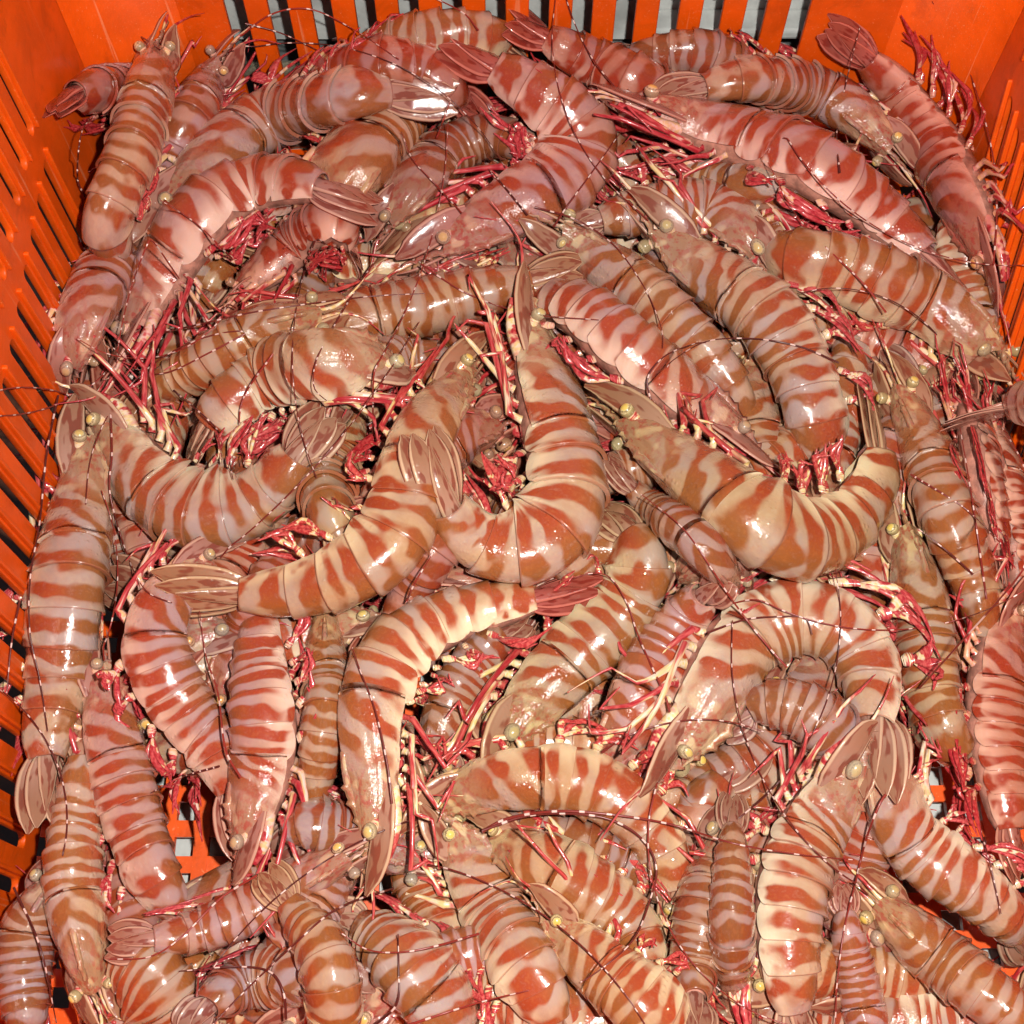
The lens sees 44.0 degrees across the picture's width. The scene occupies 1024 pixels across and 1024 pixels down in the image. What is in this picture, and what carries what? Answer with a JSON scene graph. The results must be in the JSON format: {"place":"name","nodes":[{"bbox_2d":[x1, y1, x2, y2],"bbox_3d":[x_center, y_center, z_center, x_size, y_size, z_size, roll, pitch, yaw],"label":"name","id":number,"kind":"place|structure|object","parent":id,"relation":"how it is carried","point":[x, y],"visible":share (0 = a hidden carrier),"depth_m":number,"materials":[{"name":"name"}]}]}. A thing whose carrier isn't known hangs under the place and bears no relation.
{"place":"outdoors","nodes":[
{"label":"outdoors","id":0,"kind":"place"},
{"bbox_2d":[0,123,1023,1007],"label":"ground","id":1,"kind":"structure","parent":0,"point":[10,837],"depth_m":0.75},
{"bbox_2d":[2,0,809,122],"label":"white crate","id":2,"kind":"object","parent":1,"relation":"on","point":[582,14],"depth_m":0.77,"materials":[{"name":"plastic"}]},
{"bbox_2d":[155,305,998,963],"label":"foam slab","id":3,"kind":"structure","parent":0,"point":[187,845],"depth_m":0.63,"materials":[{"name":"white plastic"}]},
{"bbox_2d":[0,0,1023,1023],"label":"crate","id":4,"kind":"object","parent":3,"relation":"on","point":[48,48],"visible":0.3,"depth_m":0.66,"materials":[{"name":"orange plastic"}]},
{"bbox_2d":[0,689,107,1023],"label":"prawn","id":5,"kind":"object","parent":4,"relation":"in","point":[28,948],"visible":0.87,"depth_m":0.54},
{"bbox_2d":[0,347,113,833],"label":"prawn","id":6,"kind":"object","parent":4,"relation":"in","point":[70,579],"visible":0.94,"depth_m":0.59,"materials":[{"name":"food"}]},
{"bbox_2d":[18,237,136,730],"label":"prawn","id":7,"kind":"object","parent":4,"relation":"in","point":[93,295],"visible":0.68,"depth_m":0.64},
{"bbox_2d":[40,717,122,1023],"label":"prawn","id":8,"kind":"object","parent":4,"relation":"in","point":[74,902],"visible":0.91,"depth_m":0.55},
{"bbox_2d":[6,490,187,920],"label":"prawn","id":9,"kind":"object","parent":4,"relation":"in","point":[134,819],"visible":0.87,"depth_m":0.57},
{"bbox_2d":[42,62,176,134],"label":"prawn","id":10,"kind":"object","parent":4,"relation":"in","point":[93,89],"visible":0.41,"depth_m":0.66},
{"bbox_2d":[104,554,150,610],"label":"prawn","id":11,"kind":"object","parent":4,"relation":"in","point":[125,573],"visible":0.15,"depth_m":0.63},
{"bbox_2d":[89,336,166,608],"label":"prawn","id":12,"kind":"object","parent":4,"relation":"in","point":[130,531],"visible":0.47,"depth_m":0.64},
{"bbox_2d":[102,839,159,934],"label":"prawn","id":13,"kind":"object","parent":4,"relation":"in","point":[130,905],"visible":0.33,"depth_m":0.56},
{"bbox_2d":[81,12,203,258],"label":"prawn","id":14,"kind":"object","parent":4,"relation":"in","point":[125,180],"visible":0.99,"depth_m":0.65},
{"bbox_2d":[93,941,210,1023],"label":"prawn","id":15,"kind":"object","parent":4,"relation":"in","point":[156,989],"visible":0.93,"depth_m":0.53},
{"bbox_2d":[0,324,346,602],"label":"prawn","id":16,"kind":"object","parent":4,"relation":"in","point":[155,489],"visible":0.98,"depth_m":0.62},
{"bbox_2d":[139,276,235,535],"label":"prawn","id":17,"kind":"object","parent":4,"relation":"in","point":[180,431],"visible":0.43,"depth_m":0.68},
{"bbox_2d":[121,616,290,681],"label":"prawn","id":18,"kind":"object","parent":4,"relation":"in","point":[219,637],"visible":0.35,"depth_m":0.60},
{"bbox_2d":[0,151,424,478],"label":"prawn","id":19,"kind":"object","parent":4,"relation":"in","point":[222,202],"visible":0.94,"depth_m":0.67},
{"bbox_2d":[157,854,276,922],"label":"prawn","id":20,"kind":"object","parent":4,"relation":"in","point":[217,877],"visible":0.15,"depth_m":0.57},
{"bbox_2d":[77,200,363,358],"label":"prawn","id":21,"kind":"object","parent":4,"relation":"in","point":[270,263],"visible":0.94,"depth_m":0.68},
{"bbox_2d":[109,611,332,959],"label":"prawn","id":22,"kind":"object","parent":4,"relation":"in","point":[265,735],"visible":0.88,"depth_m":0.57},
{"bbox_2d":[188,440,277,663],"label":"prawn","id":23,"kind":"object","parent":4,"relation":"in","point":[240,560],"visible":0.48,"depth_m":0.62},
{"bbox_2d":[204,513,300,708],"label":"prawn","id":24,"kind":"object","parent":4,"relation":"in","point":[220,662],"visible":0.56,"depth_m":0.60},
{"bbox_2d":[95,322,418,860],"bbox_3d":[-0.131,0.014,0.609,0.101,0.077,0.282,13,67,6],"label":"prawn","id":25,"kind":"object","parent":4,"relation":"in","point":[171,692],"visible":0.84,"depth_m":0.58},
{"bbox_2d":[104,647,418,965],"bbox_3d":[-0.095,0.151,0.557,0.080,0.049,0.166,37,71,15],"label":"prawn","id":26,"kind":"object","parent":4,"relation":"in","point":[225,920],"visible":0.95,"depth_m":0.54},
{"bbox_2d":[189,139,334,440],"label":"prawn","id":27,"kind":"object","parent":4,"relation":"in","point":[313,280],"visible":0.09,"depth_m":0.70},
{"bbox_2d":[72,27,458,367],"bbox_3d":[-0.159,-0.186,0.675,0.128,0.109,0.259,41,72,16],"label":"prawn","id":28,"kind":"object","parent":4,"relation":"in","point":[270,115],"visible":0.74,"depth_m":0.69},
{"bbox_2d":[219,873,360,1023],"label":"prawn","id":29,"kind":"object","parent":4,"relation":"in","point":[335,895],"visible":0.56,"depth_m":0.55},
{"bbox_2d":[289,668,299,679],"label":"prawn","id":30,"kind":"object","parent":4,"relation":"in","point":[296,674],"visible":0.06,"depth_m":0.62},
{"bbox_2d":[141,604,381,705],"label":"prawn","id":31,"kind":"object","parent":30,"relation":"on","point":[356,621],"visible":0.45,"depth_m":0.61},
{"bbox_2d":[251,857,363,1023],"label":"prawn","id":32,"kind":"object","parent":4,"relation":"in","point":[323,952],"visible":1,"depth_m":0.51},
{"bbox_2d":[169,177,469,326],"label":"prawn","id":33,"kind":"object","parent":4,"relation":"in","point":[220,271],"visible":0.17,"depth_m":0.71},
{"bbox_2d":[186,327,473,465],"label":"prawn","id":34,"kind":"object","parent":4,"relation":"in","point":[348,359],"visible":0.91,"depth_m":0.62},
{"bbox_2d":[158,7,505,172],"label":"prawn","id":35,"kind":"object","parent":4,"relation":"in","point":[208,84],"visible":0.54,"depth_m":0.71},
{"bbox_2d":[239,110,426,477],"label":"prawn","id":36,"kind":"object","parent":4,"relation":"in","point":[365,155],"visible":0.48,"depth_m":0.68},
{"bbox_2d":[85,247,582,504],"bbox_3d":[-0.104,-0.101,0.671,0.290,0.072,0.095,-27,69,-11],"label":"prawn","id":37,"kind":"object","parent":4,"relation":"in","point":[436,306],"visible":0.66,"depth_m":0.67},
{"bbox_2d":[151,277,526,619],"bbox_3d":[-0.057,-0.022,0.627,0.095,0.065,0.257,37,71,15],"label":"prawn","id":38,"kind":"object","parent":4,"relation":"in","point":[382,545],"visible":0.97,"depth_m":0.59,"materials":[{"name":"food"}]},
{"bbox_2d":[171,934,528,1023],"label":"prawn","id":39,"kind":"object","parent":4,"relation":"in","point":[232,977],"visible":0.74,"depth_m":0.53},
{"bbox_2d":[228,237,472,293],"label":"prawn","id":40,"kind":"object","parent":4,"relation":"in","point":[346,275],"visible":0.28,"depth_m":0.71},
{"bbox_2d":[239,334,486,463],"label":"prawn","id":41,"kind":"object","parent":4,"relation":"in","point":[397,343],"visible":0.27,"depth_m":0.65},
{"bbox_2d":[297,544,433,797],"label":"prawn","id":42,"kind":"object","parent":4,"relation":"in","point":[318,751],"visible":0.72,"depth_m":0.57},
{"bbox_2d":[280,13,495,152],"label":"prawn","id":43,"kind":"object","parent":4,"relation":"in","point":[421,60],"visible":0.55,"depth_m":0.69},
{"bbox_2d":[340,886,478,1023],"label":"prawn","id":44,"kind":"object","parent":4,"relation":"in","point":[434,981],"visible":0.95,"depth_m":0.52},
{"bbox_2d":[386,721,460,932],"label":"prawn","id":45,"kind":"object","parent":4,"relation":"in","point":[426,909],"visible":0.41,"depth_m":0.57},
{"bbox_2d":[361,925,486,1023],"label":"prawn","id":46,"kind":"object","parent":4,"relation":"in","point":[466,952],"visible":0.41,"depth_m":0.53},
{"bbox_2d":[312,96,536,400],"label":"prawn","id":47,"kind":"object","parent":4,"relation":"in","point":[410,189],"visible":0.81,"depth_m":0.70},
{"bbox_2d":[213,785,644,1023],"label":"prawn","id":48,"kind":"object","parent":4,"relation":"in","point":[313,823],"visible":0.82,"depth_m":0.56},
{"bbox_2d":[343,355,519,515],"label":"prawn","id":49,"kind":"object","parent":4,"relation":"in","point":[485,424],"visible":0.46,"depth_m":0.64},
{"bbox_2d":[347,159,522,290],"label":"prawn","id":50,"kind":"object","parent":4,"relation":"in","point":[393,244],"visible":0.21,"depth_m":0.70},
{"bbox_2d":[347,437,526,657],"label":"prawn","id":51,"kind":"object","parent":4,"relation":"in","point":[438,568],"visible":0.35,"depth_m":0.60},
{"bbox_2d":[355,6,527,57],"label":"prawn","id":52,"kind":"object","parent":4,"relation":"in","point":[434,27],"visible":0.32,"depth_m":0.70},
{"bbox_2d":[199,718,690,989],"bbox_3d":[-0.020,0.149,0.561,0.229,0.040,0.106,-4,66,-2],"label":"prawn","id":53,"kind":"object","parent":4,"relation":"in","point":[559,774],"visible":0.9,"depth_m":0.56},
{"bbox_2d":[337,572,602,947],"bbox_3d":[-0.041,0.094,0.581,0.089,0.042,0.209,29,69,12],"label":"prawn","id":54,"kind":"object","parent":4,"relation":"in","point":[399,650],"visible":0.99,"depth_m":0.57,"materials":[{"name":"food"}]},
{"bbox_2d":[420,617,535,779],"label":"prawn","id":55,"kind":"object","parent":4,"relation":"in","point":[469,684],"visible":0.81,"depth_m":0.59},
{"bbox_2d":[347,38,618,319],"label":"prawn","id":56,"kind":"object","parent":4,"relation":"in","point":[552,170],"visible":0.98,"depth_m":0.69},
{"bbox_2d":[401,773,569,1023],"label":"prawn","id":57,"kind":"object","parent":4,"relation":"in","point":[517,944],"visible":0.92,"depth_m":0.54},
{"bbox_2d":[366,385,606,452],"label":"prawn","id":58,"kind":"object","parent":4,"relation":"in","point":[390,422],"visible":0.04,"depth_m":0.67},
{"bbox_2d":[295,120,448,547],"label":"prawn","id":59,"kind":"object","parent":58,"relation":"on","point":[330,481],"visible":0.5,"depth_m":0.61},
{"bbox_2d":[397,202,610,587],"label":"prawn","id":60,"kind":"object","parent":4,"relation":"in","point":[546,526],"visible":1,"depth_m":0.61,"materials":[{"name":"food"}]},
{"bbox_2d":[409,253,610,451],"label":"prawn","id":61,"kind":"object","parent":4,"relation":"in","point":[603,432],"visible":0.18,"depth_m":0.69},
{"bbox_2d":[473,972,585,1023],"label":"prawn","id":62,"kind":"object","parent":4,"relation":"in","point":[506,1013],"visible":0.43,"depth_m":0.53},
{"bbox_2d":[341,824,729,1023],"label":"prawn","id":63,"kind":"object","parent":4,"relation":"in","point":[655,992],"visible":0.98,"depth_m":0.52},
{"bbox_2d":[486,179,607,452],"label":"prawn","id":64,"kind":"object","parent":4,"relation":"in","point":[510,257],"visible":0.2,"depth_m":0.70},
{"bbox_2d":[427,501,672,796],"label":"prawn","id":65,"kind":"object","parent":4,"relation":"in","point":[576,646],"visible":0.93,"depth_m":0.59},
{"bbox_2d":[463,448,663,604],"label":"prawn","id":66,"kind":"object","parent":4,"relation":"in","point":[580,565],"visible":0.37,"depth_m":0.62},
{"bbox_2d":[505,810,675,915],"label":"prawn","id":67,"kind":"object","parent":4,"relation":"in","point":[577,828],"visible":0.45,"depth_m":0.56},
{"bbox_2d":[510,715,706,776],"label":"prawn","id":68,"kind":"object","parent":4,"relation":"in","point":[550,734],"visible":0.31,"depth_m":0.58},
{"bbox_2d":[502,1,724,158],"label":"prawn","id":69,"kind":"object","parent":4,"relation":"in","point":[621,65],"visible":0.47,"depth_m":0.71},
{"bbox_2d":[474,132,755,414],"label":"prawn","id":70,"kind":"object","parent":4,"relation":"in","point":[649,291],"visible":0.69,"depth_m":0.67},
{"bbox_2d":[535,131,726,331],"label":"prawn","id":71,"kind":"object","parent":4,"relation":"in","point":[630,158],"visible":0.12,"depth_m":0.73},
{"bbox_2d":[497,278,808,496],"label":"prawn","id":72,"kind":"object","parent":4,"relation":"in","point":[619,341],"visible":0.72,"depth_m":0.64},
{"bbox_2d":[460,766,853,981],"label":"prawn","id":73,"kind":"object","parent":4,"relation":"in","point":[587,893],"visible":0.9,"depth_m":0.54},
{"bbox_2d":[593,574,763,779],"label":"prawn","id":74,"kind":"object","parent":4,"relation":"in","point":[687,606],"visible":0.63,"depth_m":0.58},
{"bbox_2d":[601,438,793,495],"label":"prawn","id":75,"kind":"object","parent":4,"relation":"in","point":[634,468],"visible":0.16,"depth_m":0.64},
{"bbox_2d":[438,0,966,288],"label":"prawn","id":76,"kind":"object","parent":4,"relation":"in","point":[715,131],"visible":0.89,"depth_m":0.68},
{"bbox_2d":[562,27,859,270],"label":"prawn","id":77,"kind":"object","parent":4,"relation":"in","point":[740,224],"visible":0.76,"depth_m":0.69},
{"bbox_2d":[650,742,772,911],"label":"prawn","id":78,"kind":"object","parent":4,"relation":"in","point":[702,788],"visible":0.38,"depth_m":0.57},
{"bbox_2d":[552,0,874,459],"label":"prawn","id":79,"kind":"object","parent":4,"relation":"in","point":[736,294],"visible":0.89,"depth_m":0.66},
{"bbox_2d":[663,555,771,601],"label":"prawn","id":80,"kind":"object","parent":4,"relation":"in","point":[685,573],"visible":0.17,"depth_m":0.60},
{"bbox_2d":[558,342,900,582],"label":"prawn","id":81,"kind":"object","parent":4,"relation":"in","point":[777,527],"visible":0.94,"depth_m":0.60,"materials":[{"name":"food"}]},
{"bbox_2d":[706,791,758,1023],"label":"prawn","id":82,"kind":"object","parent":4,"relation":"in","point":[732,933],"visible":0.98,"depth_m":0.53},
{"bbox_2d":[619,132,847,205],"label":"prawn","id":83,"kind":"object","parent":4,"relation":"in","point":[732,176],"visible":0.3,"depth_m":0.69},
{"bbox_2d":[660,758,813,815],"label":"prawn","id":84,"kind":"object","parent":4,"relation":"in","point":[672,796],"visible":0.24,"depth_m":0.58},
{"bbox_2d":[667,569,840,1023],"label":"prawn","id":85,"kind":"object","parent":4,"relation":"in","point":[689,918],"visible":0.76,"depth_m":0.53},
{"bbox_2d":[567,560,943,1023],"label":"prawn","id":86,"kind":"object","parent":4,"relation":"in","point":[706,690],"visible":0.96,"depth_m":0.58,"materials":[{"name":"food"}]},
{"bbox_2d":[641,494,893,1023],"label":"prawn","id":87,"kind":"object","parent":4,"relation":"in","point":[823,809],"visible":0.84,"depth_m":0.55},
{"bbox_2d":[687,572,892,823],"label":"prawn","id":88,"kind":"object","parent":4,"relation":"in","point":[726,757],"visible":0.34,"depth_m":0.58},
{"bbox_2d":[673,803,909,998],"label":"prawn","id":89,"kind":"object","parent":4,"relation":"in","point":[696,812],"visible":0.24,"depth_m":0.57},
{"bbox_2d":[653,28,931,216],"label":"prawn","id":90,"kind":"object","parent":4,"relation":"in","point":[785,81],"visible":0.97,"depth_m":0.72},
{"bbox_2d":[738,352,862,583],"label":"prawn","id":91,"kind":"object","parent":4,"relation":"in","point":[764,419],"visible":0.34,"depth_m":0.67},
{"bbox_2d":[715,995,897,1023],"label":"prawn","id":92,"kind":"object","parent":4,"relation":"in","point":[891,1004],"visible":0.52,"depth_m":0.54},
{"bbox_2d":[603,452,1023,634],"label":"prawn","id":93,"kind":"object","parent":4,"relation":"in","point":[709,541],"visible":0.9,"depth_m":0.59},
{"bbox_2d":[614,26,1023,265],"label":"prawn","id":94,"kind":"object","parent":4,"relation":"in","point":[698,49],"visible":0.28,"depth_m":0.71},
{"bbox_2d":[717,936,928,1020],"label":"prawn","id":95,"kind":"object","parent":4,"relation":"in","point":[897,979],"visible":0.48,"depth_m":0.55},
{"bbox_2d":[726,676,936,810],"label":"prawn","id":96,"kind":"object","parent":4,"relation":"in","point":[784,706],"visible":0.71,"depth_m":0.57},
{"bbox_2d":[804,335,870,587],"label":"prawn","id":97,"kind":"object","parent":4,"relation":"in","point":[845,354],"visible":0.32,"depth_m":0.67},
{"bbox_2d":[667,161,1010,677],"bbox_3d":[0.180,-0.048,0.645,0.121,0.079,0.253,-42,72,-17],"label":"prawn","id":98,"kind":"object","parent":4,"relation":"in","point":[923,440],"visible":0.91,"depth_m":0.61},
{"bbox_2d":[746,357,954,474],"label":"prawn","id":99,"kind":"object","parent":4,"relation":"in","point":[786,442],"visible":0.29,"depth_m":0.66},
{"bbox_2d":[828,882,888,1023],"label":"prawn","id":100,"kind":"object","parent":4,"relation":"in","point":[860,992],"visible":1,"depth_m":0.54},
{"bbox_2d":[731,620,1023,1023],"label":"prawn","id":101,"kind":"object","parent":4,"relation":"in","point":[949,965],"visible":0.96,"depth_m":0.54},
{"bbox_2d":[823,744,931,936],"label":"prawn","id":102,"kind":"object","parent":4,"relation":"in","point":[873,856],"visible":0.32,"depth_m":0.57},
{"bbox_2d":[813,313,970,401],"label":"prawn","id":103,"kind":"object","parent":4,"relation":"in","point":[872,339],"visible":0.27,"depth_m":0.69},
{"bbox_2d":[763,226,1023,401],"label":"prawn","id":104,"kind":"object","parent":4,"relation":"in","point":[947,308],"visible":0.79,"depth_m":0.66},
{"bbox_2d":[811,992,977,1023],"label":"prawn","id":105,"kind":"object","parent":4,"relation":"in","point":[929,1008],"visible":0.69,"depth_m":0.55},
{"bbox_2d":[848,380,942,622],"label":"prawn","id":106,"kind":"object","parent":4,"relation":"in","point":[872,558],"visible":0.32,"depth_m":0.64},
{"bbox_2d":[797,288,1011,591],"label":"prawn","id":107,"kind":"object","parent":4,"relation":"in","point":[984,458],"visible":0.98,"depth_m":0.62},
{"bbox_2d":[868,343,959,613],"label":"prawn","id":108,"kind":"object","parent":4,"relation":"in","point":[902,351],"visible":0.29,"depth_m":0.68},
{"bbox_2d":[817,1,1023,366],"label":"prawn","id":109,"kind":"object","parent":4,"relation":"in","point":[954,184],"visible":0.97,"depth_m":0.71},
{"bbox_2d":[877,474,1000,768],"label":"prawn","id":110,"kind":"object","parent":4,"relation":"in","point":[909,565],"visible":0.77,"depth_m":0.60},
{"bbox_2d":[865,680,1023,966],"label":"prawn","id":111,"kind":"object","parent":4,"relation":"in","point":[927,855],"visible":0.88,"depth_m":0.56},
{"bbox_2d":[934,219,998,399],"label":"prawn","id":112,"kind":"object","parent":4,"relation":"in","point":[972,280],"visible":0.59,"depth_m":0.68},
{"bbox_2d":[917,428,1023,884],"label":"prawn","id":113,"kind":"object","parent":4,"relation":"in","point":[992,698],"visible":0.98,"depth_m":0.58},
{"bbox_2d":[940,379,1023,467],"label":"prawn","id":114,"kind":"object","parent":4,"relation":"in","point":[1010,406],"visible":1,"depth_m":0.62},
{"bbox_2d":[951,369,1023,589],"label":"prawn","id":115,"kind":"object","parent":4,"relation":"in","point":[1014,473],"visible":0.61,"depth_m":0.62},
{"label":"prawn","id":116,"kind":"object","parent":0,"visible":0},
{"bbox_2d":[119,269,383,427],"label":"prawn","id":117,"kind":"object","parent":116,"relation":"on","point":[194,378],"visible":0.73,"depth_m":0.65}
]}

